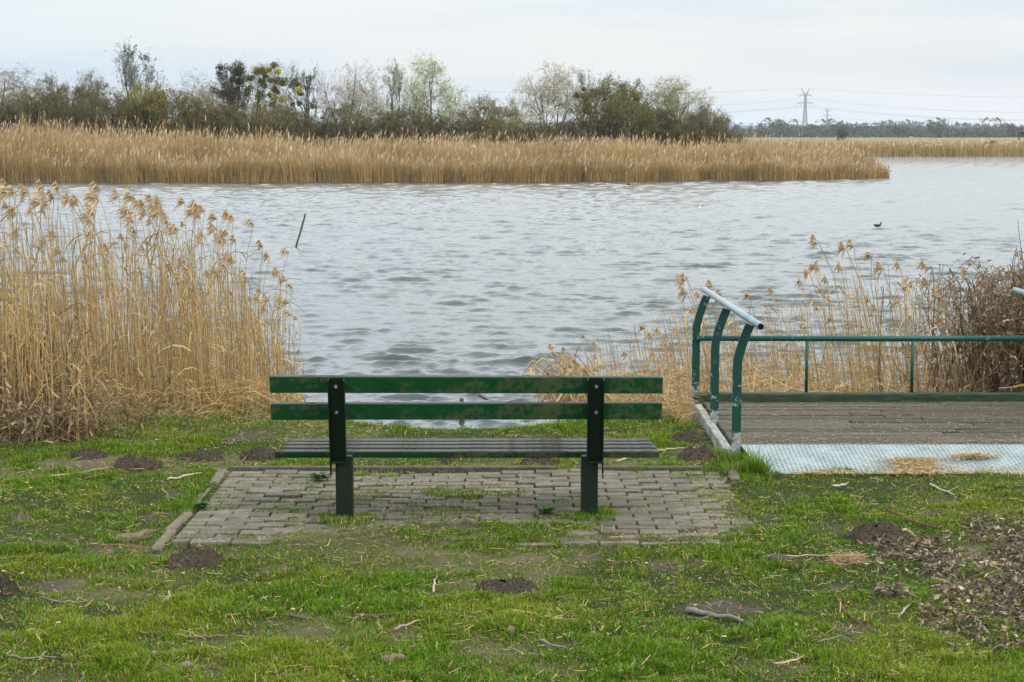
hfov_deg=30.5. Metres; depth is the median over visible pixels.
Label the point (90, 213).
reed
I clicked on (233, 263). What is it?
reed
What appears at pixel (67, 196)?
reed
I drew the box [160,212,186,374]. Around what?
reed
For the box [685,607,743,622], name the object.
branch piece
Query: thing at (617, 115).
shrub
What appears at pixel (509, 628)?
wood chunk
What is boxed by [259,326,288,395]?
reed
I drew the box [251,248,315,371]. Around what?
reed
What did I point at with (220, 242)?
reed
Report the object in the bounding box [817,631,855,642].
twig
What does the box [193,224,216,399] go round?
reed
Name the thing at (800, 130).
distant tree
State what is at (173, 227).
reed
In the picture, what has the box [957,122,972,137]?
distant tree
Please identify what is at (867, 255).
reed
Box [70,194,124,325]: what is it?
reed
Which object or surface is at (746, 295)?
reed
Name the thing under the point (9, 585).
molehill
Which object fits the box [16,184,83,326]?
reed
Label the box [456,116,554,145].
shrub
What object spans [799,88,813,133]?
pylon
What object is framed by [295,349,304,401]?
reed
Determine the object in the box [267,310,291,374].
reed
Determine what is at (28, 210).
reed
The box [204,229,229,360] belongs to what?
reed
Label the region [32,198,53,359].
reed
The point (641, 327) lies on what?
reed
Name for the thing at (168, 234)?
reed
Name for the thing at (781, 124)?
distant tree
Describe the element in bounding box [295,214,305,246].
stake
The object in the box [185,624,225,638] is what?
twig
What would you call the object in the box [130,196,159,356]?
reed
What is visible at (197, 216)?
reed
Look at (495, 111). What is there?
shrub
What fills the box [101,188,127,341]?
reed
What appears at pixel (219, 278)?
reed
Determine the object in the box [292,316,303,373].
reed
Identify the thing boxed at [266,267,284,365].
reed
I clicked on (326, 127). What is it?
shrub
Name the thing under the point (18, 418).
dead bush
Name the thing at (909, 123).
distant tree
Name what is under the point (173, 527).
kerb
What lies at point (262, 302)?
reed
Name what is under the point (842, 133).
shrub
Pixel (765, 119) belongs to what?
distant tree
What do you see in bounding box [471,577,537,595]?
molehill
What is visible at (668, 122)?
shrub
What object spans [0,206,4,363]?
reed
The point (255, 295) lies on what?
reed
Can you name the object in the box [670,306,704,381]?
reed
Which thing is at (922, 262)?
reed
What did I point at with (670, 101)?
bare tree
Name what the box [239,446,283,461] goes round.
molehill
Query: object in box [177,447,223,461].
molehill
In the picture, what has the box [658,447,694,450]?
straw stem
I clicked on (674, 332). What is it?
reed
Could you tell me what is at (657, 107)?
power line
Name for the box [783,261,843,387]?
reed
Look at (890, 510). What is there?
twig
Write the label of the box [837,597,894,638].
twig
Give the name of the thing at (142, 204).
reed
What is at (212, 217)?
reed
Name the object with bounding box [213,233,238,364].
reed
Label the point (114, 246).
reed
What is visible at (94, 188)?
reed
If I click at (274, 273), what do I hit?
reed
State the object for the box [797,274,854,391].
reed
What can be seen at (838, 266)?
reed
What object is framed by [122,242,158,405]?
reed
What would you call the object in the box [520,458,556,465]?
molehill
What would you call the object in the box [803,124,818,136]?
distant tree
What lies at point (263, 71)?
bare tree
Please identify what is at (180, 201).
reed
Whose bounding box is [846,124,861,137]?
distant tree
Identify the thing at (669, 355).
reed
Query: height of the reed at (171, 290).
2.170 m
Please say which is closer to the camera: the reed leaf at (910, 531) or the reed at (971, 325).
the reed leaf at (910, 531)
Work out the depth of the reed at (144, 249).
16.30 m
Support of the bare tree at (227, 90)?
on the ground at (316, 627)
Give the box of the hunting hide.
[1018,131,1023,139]
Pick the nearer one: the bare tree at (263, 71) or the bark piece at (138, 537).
the bark piece at (138, 537)
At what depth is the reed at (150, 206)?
14.11 m
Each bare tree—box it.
[0,62,50,132]
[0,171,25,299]
[43,67,120,130]
[110,36,164,139]
[209,58,256,133]
[237,59,302,142]
[277,61,331,136]
[312,55,394,148]
[376,56,411,134]
[384,45,472,148]
[506,59,602,135]
[568,70,664,142]
[569,65,607,130]
[638,74,717,129]
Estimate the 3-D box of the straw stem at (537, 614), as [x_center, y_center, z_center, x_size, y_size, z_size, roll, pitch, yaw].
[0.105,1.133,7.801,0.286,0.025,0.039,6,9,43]
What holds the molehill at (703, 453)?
on the ground at (316, 627)
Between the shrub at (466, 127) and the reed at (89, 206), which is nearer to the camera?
the reed at (89, 206)
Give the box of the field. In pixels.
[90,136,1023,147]
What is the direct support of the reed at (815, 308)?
on the ground at (316, 627)
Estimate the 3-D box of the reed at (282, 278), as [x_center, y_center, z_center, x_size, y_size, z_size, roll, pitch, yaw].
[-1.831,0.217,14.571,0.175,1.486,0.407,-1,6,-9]
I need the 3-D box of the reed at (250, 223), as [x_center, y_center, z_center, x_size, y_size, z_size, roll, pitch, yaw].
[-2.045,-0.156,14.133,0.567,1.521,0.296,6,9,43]
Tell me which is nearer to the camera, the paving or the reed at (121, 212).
the paving
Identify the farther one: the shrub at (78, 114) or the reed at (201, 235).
the shrub at (78, 114)
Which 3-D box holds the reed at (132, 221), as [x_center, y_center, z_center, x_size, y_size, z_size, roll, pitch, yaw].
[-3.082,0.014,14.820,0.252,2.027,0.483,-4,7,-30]
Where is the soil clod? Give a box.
[766,554,789,562]
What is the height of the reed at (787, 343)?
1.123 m
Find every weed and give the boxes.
[192,501,208,508]
[306,472,332,479]
[535,505,556,513]
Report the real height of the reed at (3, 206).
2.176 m
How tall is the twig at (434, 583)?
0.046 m
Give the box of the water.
[0,156,1023,429]
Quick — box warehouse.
[725,124,767,131]
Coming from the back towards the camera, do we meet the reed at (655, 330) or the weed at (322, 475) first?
the reed at (655, 330)
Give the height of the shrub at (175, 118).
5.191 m
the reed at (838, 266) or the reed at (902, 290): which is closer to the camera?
the reed at (902, 290)
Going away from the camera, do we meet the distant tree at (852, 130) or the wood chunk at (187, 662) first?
the wood chunk at (187, 662)
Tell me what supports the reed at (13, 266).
on the ground at (316, 627)
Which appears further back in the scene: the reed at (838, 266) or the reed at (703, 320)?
the reed at (838, 266)
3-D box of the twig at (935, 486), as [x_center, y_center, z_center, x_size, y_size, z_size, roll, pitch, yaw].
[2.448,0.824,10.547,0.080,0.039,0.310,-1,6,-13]
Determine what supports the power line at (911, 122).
attached to the pylon
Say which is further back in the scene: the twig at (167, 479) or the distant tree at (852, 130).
the distant tree at (852, 130)
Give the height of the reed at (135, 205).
1.661 m
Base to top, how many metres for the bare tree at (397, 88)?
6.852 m
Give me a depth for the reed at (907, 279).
15.92 m
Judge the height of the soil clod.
0.054 m
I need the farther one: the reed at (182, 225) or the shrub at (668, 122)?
the shrub at (668, 122)
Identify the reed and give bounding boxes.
[0,178,73,329]
[0,183,13,281]
[0,185,16,309]
[0,194,72,331]
[0,201,29,355]
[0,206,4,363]
[0,224,31,326]
[1,256,44,357]
[4,205,16,365]
[4,206,16,315]
[7,186,33,347]
[13,230,41,365]
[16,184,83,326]
[22,206,81,325]
[23,181,61,321]
[24,178,46,341]
[26,190,61,346]
[26,192,47,298]
[31,190,63,378]
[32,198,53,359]
[33,228,57,291]
[34,206,60,305]
[43,246,60,342]
[59,256,103,399]
[60,195,128,404]
[60,232,119,376]
[61,193,92,330]
[67,198,131,394]
[67,201,95,382]
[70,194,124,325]
[71,199,118,395]
[71,209,123,355]
[74,181,115,373]
[76,212,125,396]
[80,188,103,408]
[82,216,142,354]
[91,192,155,347]
[97,209,137,358]
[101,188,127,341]
[101,243,112,390]
[104,206,128,351]
[104,215,134,389]
[111,232,143,373]
[112,226,150,366]
[116,193,177,402]
[116,206,154,343]
[118,187,139,366]
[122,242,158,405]
[128,204,164,394]
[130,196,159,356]
[132,200,197,372]
[135,208,189,342]
[135,244,159,364]
[136,199,201,403]
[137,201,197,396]
[137,210,176,369]
[139,195,165,379]
[139,207,161,373]
[143,197,170,406]
[144,219,179,397]
[145,201,200,377]
[145,204,160,319]
[145,223,190,361]
[151,201,214,372]
[151,262,171,361]
[154,208,194,407]
[159,199,217,367]
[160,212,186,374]
[163,219,181,381]
[163,226,198,322]
[170,195,208,401]
[173,207,202,333]
[173,210,209,292]
[173,220,198,404]
[174,273,222,371]
[175,202,195,343]
[176,258,236,401]
[177,203,206,381]
[187,237,256,383]
[190,236,215,363]
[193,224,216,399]
[194,228,262,351]
[198,223,225,355]
[199,271,233,391]
[200,213,263,390]
[200,264,226,397]
[200,274,228,381]
[203,209,259,373]
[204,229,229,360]
[205,209,223,396]
[207,226,233,357]
[208,229,233,373]
[211,234,238,347]
[212,267,247,367]
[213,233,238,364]
[214,237,239,360]
[218,253,275,402]
[219,269,246,356]
[221,219,273,386]
[225,253,270,394]
[228,254,259,368]
[239,275,296,371]
[242,296,258,377]
[248,240,266,366]
[250,294,285,393]
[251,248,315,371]
[251,300,266,386]
[253,288,272,379]
[256,251,298,371]
[257,294,301,373]
[257,305,290,402]
[257,306,296,401]
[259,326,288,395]
[262,270,280,355]
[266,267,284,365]
[266,275,286,371]
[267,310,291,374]
[268,268,307,365]
[272,284,302,398]
[274,299,300,401]
[278,297,304,398]
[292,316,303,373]
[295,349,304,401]
[547,344,562,369]
[579,334,593,368]
[590,340,600,368]
[619,351,634,372]
[638,324,654,397]
[640,326,670,375]
[643,331,665,375]
[665,326,684,405]
[667,272,706,377]
[668,351,685,395]
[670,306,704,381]
[673,275,694,345]
[677,287,709,374]
[679,274,710,354]
[689,317,727,390]
[693,291,729,368]
[704,280,752,390]
[716,289,735,348]
[719,318,746,387]
[732,329,762,391]
[742,292,766,386]
[756,285,795,387]
[779,277,816,383]
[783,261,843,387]
[785,341,815,390]
[788,264,829,372]
[791,306,832,383]
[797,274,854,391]
[799,323,825,390]
[803,268,849,391]
[807,234,863,385]
[813,261,865,373]
[826,316,841,391]
[835,241,875,376]
[845,240,877,391]
[854,304,905,390]
[863,251,885,391]
[863,295,893,389]
[868,260,922,387]
[872,260,915,385]
[888,258,949,390]
[890,275,924,379]
[891,297,921,368]
[894,283,920,389]
[906,298,961,376]
[918,276,955,386]
[918,285,979,391]
[960,266,976,303]
[968,320,993,379]
[1004,285,1018,391]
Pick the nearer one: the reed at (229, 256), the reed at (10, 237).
the reed at (229, 256)
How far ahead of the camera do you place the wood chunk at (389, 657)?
7.12 m
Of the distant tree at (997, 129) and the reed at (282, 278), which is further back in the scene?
the distant tree at (997, 129)
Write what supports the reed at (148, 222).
on the ground at (316, 627)
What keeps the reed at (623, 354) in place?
on the ground at (316, 627)
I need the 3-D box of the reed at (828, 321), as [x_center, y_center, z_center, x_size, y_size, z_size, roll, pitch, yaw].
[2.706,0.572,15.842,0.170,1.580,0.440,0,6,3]
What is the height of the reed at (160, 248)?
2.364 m
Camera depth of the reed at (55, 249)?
14.52 m
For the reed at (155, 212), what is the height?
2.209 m
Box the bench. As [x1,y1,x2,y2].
[269,375,662,520]
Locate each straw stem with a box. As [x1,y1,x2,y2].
[51,467,107,475]
[88,543,144,547]
[511,609,561,618]
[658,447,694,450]
[768,554,829,556]
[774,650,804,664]
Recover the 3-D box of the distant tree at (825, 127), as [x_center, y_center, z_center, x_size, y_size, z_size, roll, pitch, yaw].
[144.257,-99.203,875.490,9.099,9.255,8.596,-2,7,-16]
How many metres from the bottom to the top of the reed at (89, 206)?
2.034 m
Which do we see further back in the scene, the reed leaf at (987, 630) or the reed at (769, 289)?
the reed at (769, 289)
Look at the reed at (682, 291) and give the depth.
15.31 m
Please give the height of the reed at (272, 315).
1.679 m
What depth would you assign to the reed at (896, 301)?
15.96 m
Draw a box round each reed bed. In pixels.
[0,108,891,181]
[0,206,322,442]
[515,257,1023,424]
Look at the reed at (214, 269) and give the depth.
17.32 m
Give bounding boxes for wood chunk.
[178,661,194,672]
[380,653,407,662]
[506,626,514,635]
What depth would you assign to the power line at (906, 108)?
2011.74 m
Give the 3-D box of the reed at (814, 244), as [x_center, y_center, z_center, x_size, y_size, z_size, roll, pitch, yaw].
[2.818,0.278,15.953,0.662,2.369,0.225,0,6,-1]
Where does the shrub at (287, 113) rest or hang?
on the ground at (316, 627)
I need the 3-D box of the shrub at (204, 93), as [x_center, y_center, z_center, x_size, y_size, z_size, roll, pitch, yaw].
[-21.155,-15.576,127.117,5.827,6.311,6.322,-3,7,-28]
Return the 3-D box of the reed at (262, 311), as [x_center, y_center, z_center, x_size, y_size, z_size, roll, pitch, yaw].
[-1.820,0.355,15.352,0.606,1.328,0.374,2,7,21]
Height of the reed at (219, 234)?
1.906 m
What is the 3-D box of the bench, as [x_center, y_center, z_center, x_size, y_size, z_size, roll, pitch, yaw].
[-0.236,0.585,9.947,2.027,0.874,0.586,0,6,0]
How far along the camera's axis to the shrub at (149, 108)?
116.46 m
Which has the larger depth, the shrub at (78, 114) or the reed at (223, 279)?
the shrub at (78, 114)
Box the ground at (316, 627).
[0,151,1023,681]
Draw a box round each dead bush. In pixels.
[0,362,188,453]
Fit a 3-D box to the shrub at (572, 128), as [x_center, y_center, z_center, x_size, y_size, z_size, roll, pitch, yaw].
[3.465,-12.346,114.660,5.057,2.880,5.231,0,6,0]
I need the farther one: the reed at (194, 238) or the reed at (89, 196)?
the reed at (194, 238)
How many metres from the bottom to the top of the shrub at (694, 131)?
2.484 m
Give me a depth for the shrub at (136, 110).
115.79 m
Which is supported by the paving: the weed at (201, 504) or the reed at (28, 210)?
the weed at (201, 504)
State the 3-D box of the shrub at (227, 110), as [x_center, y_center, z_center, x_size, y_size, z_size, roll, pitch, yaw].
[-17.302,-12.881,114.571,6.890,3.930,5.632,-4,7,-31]
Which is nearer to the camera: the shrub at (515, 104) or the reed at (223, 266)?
the reed at (223, 266)
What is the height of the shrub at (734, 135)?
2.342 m
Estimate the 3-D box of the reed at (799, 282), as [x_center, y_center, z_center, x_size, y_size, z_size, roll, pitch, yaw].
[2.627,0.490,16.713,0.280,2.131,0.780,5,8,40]
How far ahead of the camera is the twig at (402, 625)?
7.59 m
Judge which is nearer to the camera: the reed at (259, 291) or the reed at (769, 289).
the reed at (769, 289)
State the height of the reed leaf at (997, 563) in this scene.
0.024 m
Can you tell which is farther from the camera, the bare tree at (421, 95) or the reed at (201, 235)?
the bare tree at (421, 95)
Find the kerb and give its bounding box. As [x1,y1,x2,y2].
[150,465,740,552]
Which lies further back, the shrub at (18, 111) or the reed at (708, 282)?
the shrub at (18, 111)
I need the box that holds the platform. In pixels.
[691,287,1023,473]
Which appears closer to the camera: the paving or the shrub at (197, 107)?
the paving
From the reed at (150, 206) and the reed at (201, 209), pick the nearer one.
the reed at (150, 206)
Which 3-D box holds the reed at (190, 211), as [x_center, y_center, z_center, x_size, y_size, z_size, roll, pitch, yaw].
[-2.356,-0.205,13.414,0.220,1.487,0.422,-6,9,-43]
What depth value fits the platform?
12.50 m
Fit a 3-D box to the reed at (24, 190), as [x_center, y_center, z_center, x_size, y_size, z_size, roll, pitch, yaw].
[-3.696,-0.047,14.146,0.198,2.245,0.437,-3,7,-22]
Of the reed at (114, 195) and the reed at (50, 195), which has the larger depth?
the reed at (114, 195)
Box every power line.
[370,86,810,115]
[799,88,1023,119]
[826,107,1016,124]
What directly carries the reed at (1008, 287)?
on the ground at (316, 627)
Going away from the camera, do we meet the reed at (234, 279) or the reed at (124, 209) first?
the reed at (124, 209)
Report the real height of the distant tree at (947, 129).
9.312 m
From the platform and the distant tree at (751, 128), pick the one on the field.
the distant tree at (751, 128)
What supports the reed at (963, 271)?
on the ground at (316, 627)
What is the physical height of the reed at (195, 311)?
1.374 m
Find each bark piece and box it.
[110,529,157,539]
[119,535,154,541]
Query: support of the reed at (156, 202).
on the ground at (316, 627)
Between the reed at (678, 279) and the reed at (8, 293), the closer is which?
the reed at (8, 293)
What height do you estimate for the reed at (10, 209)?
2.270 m
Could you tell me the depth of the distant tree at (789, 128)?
893.42 m
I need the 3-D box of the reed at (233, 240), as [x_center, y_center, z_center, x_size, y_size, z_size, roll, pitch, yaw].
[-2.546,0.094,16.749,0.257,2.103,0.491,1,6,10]
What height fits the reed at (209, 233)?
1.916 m
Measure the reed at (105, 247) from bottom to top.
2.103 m
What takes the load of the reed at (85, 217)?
on the ground at (316, 627)
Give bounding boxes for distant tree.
[733,124,746,135]
[746,124,753,137]
[754,121,764,135]
[762,117,770,127]
[767,119,788,137]
[784,119,801,137]
[797,124,802,137]
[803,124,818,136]
[812,119,829,137]
[823,118,835,126]
[831,122,851,137]
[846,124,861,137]
[891,124,909,137]
[898,119,914,133]
[925,117,946,137]
[926,121,946,137]
[936,119,952,137]
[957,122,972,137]
[970,123,984,137]
[979,118,996,136]
[985,117,1004,137]
[1006,123,1023,137]
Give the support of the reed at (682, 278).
on the ground at (316, 627)
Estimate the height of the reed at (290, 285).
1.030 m
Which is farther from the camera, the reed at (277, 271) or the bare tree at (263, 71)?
the bare tree at (263, 71)
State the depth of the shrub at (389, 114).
114.50 m
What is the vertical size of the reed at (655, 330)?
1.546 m
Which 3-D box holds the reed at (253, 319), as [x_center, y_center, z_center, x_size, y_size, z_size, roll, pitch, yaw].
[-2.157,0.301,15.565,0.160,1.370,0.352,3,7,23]
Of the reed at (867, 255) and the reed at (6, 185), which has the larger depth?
the reed at (6, 185)
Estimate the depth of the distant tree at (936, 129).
846.61 m
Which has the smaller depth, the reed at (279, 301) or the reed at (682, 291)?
the reed at (279, 301)
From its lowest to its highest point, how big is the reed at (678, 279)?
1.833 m
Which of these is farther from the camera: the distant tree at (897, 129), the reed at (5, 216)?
the distant tree at (897, 129)
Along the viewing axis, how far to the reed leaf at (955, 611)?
7.89 m
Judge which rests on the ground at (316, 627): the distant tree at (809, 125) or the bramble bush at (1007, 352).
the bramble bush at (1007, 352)
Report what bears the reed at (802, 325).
on the ground at (316, 627)
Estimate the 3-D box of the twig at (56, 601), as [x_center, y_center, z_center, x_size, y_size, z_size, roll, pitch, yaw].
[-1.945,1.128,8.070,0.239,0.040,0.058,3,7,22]
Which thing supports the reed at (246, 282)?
on the ground at (316, 627)
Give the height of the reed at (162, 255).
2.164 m
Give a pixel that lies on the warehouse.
(743, 126)
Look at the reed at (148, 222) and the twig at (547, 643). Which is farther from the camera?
the reed at (148, 222)
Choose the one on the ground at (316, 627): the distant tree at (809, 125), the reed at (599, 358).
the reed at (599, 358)
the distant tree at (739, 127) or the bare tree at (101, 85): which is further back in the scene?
the distant tree at (739, 127)
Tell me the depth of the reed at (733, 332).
14.31 m
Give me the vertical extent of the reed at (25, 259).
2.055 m
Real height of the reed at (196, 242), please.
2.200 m
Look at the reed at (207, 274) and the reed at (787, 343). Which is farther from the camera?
the reed at (207, 274)
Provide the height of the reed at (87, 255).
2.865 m
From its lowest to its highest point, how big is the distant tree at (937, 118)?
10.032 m
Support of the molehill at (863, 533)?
on the ground at (316, 627)
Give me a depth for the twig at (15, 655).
7.17 m
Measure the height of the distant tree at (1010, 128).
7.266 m
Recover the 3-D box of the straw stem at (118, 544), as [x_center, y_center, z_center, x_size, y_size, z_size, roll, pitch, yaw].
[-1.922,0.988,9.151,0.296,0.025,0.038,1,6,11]
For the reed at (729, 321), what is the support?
on the ground at (316, 627)
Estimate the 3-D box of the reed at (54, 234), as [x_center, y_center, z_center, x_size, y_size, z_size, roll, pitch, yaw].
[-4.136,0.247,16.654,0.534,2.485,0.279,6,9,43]
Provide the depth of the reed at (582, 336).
14.91 m
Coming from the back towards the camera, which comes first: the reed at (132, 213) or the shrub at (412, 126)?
the shrub at (412, 126)
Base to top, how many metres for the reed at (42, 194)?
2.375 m
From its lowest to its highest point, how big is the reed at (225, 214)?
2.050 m
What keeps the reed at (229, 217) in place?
on the ground at (316, 627)
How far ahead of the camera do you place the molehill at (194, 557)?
8.72 m
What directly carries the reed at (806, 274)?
on the ground at (316, 627)
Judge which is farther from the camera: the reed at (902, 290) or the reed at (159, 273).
the reed at (159, 273)
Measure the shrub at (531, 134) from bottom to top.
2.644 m
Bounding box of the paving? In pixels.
[172,468,751,547]
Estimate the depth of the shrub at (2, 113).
113.95 m
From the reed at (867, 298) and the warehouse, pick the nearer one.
the reed at (867, 298)
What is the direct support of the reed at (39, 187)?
on the ground at (316, 627)
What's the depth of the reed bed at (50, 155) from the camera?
98.31 m
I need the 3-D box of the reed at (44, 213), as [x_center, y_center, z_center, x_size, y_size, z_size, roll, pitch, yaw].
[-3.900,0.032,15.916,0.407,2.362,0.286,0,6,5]
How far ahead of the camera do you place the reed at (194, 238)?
17.31 m
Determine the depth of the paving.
10.19 m
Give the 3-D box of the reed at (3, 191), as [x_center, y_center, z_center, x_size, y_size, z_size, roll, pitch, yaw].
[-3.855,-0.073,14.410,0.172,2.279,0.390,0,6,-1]
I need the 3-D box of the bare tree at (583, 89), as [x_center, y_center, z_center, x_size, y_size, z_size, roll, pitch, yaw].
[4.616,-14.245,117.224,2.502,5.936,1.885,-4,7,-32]
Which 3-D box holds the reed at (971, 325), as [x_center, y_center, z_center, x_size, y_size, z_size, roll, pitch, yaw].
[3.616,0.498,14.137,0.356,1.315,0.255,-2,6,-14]
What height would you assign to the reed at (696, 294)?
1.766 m
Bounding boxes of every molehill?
[0,572,19,594]
[69,447,108,459]
[114,452,164,471]
[165,546,224,569]
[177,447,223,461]
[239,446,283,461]
[435,458,460,464]
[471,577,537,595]
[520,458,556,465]
[672,429,699,442]
[677,445,715,461]
[840,520,909,545]
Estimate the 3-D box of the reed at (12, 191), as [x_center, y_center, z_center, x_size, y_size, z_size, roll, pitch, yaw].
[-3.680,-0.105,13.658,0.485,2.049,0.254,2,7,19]
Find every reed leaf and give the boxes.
[902,528,927,539]
[918,603,964,616]
[971,615,989,633]
[973,561,1023,567]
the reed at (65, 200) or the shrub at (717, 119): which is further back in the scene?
the shrub at (717, 119)
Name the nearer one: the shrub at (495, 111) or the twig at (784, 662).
the twig at (784, 662)
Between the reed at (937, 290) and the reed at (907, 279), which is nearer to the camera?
the reed at (937, 290)
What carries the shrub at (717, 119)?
on the ground at (316, 627)
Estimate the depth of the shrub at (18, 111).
114.87 m
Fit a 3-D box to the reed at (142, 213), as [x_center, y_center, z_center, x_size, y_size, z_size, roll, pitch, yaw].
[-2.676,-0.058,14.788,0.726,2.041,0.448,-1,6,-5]
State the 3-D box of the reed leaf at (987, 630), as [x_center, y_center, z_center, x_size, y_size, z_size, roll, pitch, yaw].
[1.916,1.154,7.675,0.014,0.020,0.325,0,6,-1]
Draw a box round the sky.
[0,0,1023,126]
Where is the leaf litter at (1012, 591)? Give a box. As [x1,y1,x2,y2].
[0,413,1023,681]
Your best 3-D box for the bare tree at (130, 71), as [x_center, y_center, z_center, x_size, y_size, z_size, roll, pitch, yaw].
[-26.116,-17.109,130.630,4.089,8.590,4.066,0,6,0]
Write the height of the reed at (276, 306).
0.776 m
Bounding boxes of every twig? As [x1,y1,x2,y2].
[6,654,55,658]
[39,596,85,602]
[166,472,201,480]
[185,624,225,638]
[289,614,306,618]
[356,610,398,617]
[393,619,424,630]
[433,574,436,591]
[539,639,565,648]
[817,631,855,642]
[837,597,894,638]
[884,507,1004,526]
[900,591,924,615]
[929,483,957,494]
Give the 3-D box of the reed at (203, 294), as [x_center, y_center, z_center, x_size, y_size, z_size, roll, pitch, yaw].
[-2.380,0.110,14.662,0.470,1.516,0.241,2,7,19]
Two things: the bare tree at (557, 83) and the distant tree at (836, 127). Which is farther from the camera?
the distant tree at (836, 127)
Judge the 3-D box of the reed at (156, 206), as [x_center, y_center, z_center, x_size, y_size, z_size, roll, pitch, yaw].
[-2.486,-0.235,14.252,0.517,1.669,0.260,0,6,1]
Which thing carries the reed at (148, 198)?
on the ground at (316, 627)
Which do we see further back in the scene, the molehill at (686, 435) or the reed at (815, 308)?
the reed at (815, 308)
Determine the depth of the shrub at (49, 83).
122.66 m
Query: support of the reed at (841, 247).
on the ground at (316, 627)
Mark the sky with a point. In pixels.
(960, 50)
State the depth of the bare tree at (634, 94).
117.56 m
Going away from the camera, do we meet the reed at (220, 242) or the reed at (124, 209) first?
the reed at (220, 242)
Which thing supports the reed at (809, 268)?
on the ground at (316, 627)
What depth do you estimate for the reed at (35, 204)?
16.86 m
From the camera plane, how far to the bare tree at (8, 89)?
126.81 m
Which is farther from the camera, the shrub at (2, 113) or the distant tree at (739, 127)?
the distant tree at (739, 127)
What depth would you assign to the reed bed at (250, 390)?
13.78 m
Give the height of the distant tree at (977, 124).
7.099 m
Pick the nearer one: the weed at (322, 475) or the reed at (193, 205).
the weed at (322, 475)
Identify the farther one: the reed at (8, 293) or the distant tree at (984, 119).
the distant tree at (984, 119)
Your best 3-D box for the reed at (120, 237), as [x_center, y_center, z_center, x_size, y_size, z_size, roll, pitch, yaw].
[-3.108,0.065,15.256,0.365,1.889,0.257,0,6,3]
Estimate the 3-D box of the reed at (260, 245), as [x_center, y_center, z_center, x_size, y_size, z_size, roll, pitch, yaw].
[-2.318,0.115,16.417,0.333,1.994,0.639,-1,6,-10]
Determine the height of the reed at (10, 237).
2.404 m
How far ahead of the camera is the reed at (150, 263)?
15.50 m
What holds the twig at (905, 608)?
on the ground at (316, 627)
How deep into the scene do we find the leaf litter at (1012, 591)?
8.45 m
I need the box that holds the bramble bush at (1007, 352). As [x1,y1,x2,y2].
[862,220,1023,391]
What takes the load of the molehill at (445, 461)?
on the ground at (316, 627)
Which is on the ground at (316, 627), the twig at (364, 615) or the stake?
the twig at (364, 615)
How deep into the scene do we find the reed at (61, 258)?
14.37 m
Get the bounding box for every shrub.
[0,93,44,133]
[2,87,74,136]
[10,71,78,131]
[16,79,111,136]
[34,76,137,137]
[69,84,160,141]
[106,76,185,137]
[129,76,208,141]
[164,66,222,127]
[176,100,285,141]
[178,96,237,145]
[199,95,301,144]
[247,105,321,142]
[279,100,373,147]
[335,105,409,146]
[370,103,450,143]
[404,111,503,145]
[449,90,523,141]
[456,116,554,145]
[502,95,539,144]
[510,120,583,146]
[532,117,606,148]
[559,88,666,143]
[619,104,685,146]
[651,123,723,148]
[673,127,745,150]
[681,101,735,144]
[836,127,848,141]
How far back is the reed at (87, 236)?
13.48 m
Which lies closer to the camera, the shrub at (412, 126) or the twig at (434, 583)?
the twig at (434, 583)
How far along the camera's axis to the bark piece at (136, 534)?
9.38 m
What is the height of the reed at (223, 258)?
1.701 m
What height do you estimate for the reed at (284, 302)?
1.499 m
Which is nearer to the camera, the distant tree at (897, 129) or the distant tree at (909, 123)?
the distant tree at (897, 129)
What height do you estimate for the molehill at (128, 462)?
0.139 m
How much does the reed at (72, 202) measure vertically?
1.598 m
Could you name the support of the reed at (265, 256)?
on the ground at (316, 627)
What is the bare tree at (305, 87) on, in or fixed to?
on the ground at (316, 627)
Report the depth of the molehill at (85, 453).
11.58 m
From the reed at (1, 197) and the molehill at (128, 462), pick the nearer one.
the molehill at (128, 462)
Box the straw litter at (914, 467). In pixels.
[0,401,1023,681]
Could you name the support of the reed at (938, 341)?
on the ground at (316, 627)
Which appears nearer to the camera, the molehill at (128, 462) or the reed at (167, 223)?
the molehill at (128, 462)
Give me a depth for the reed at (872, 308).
15.11 m
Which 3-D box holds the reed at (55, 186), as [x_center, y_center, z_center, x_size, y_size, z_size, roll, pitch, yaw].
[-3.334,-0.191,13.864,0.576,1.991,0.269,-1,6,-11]
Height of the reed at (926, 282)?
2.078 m
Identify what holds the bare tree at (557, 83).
on the ground at (316, 627)
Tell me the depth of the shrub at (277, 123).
113.81 m
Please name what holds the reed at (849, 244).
on the ground at (316, 627)
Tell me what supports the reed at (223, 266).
on the ground at (316, 627)

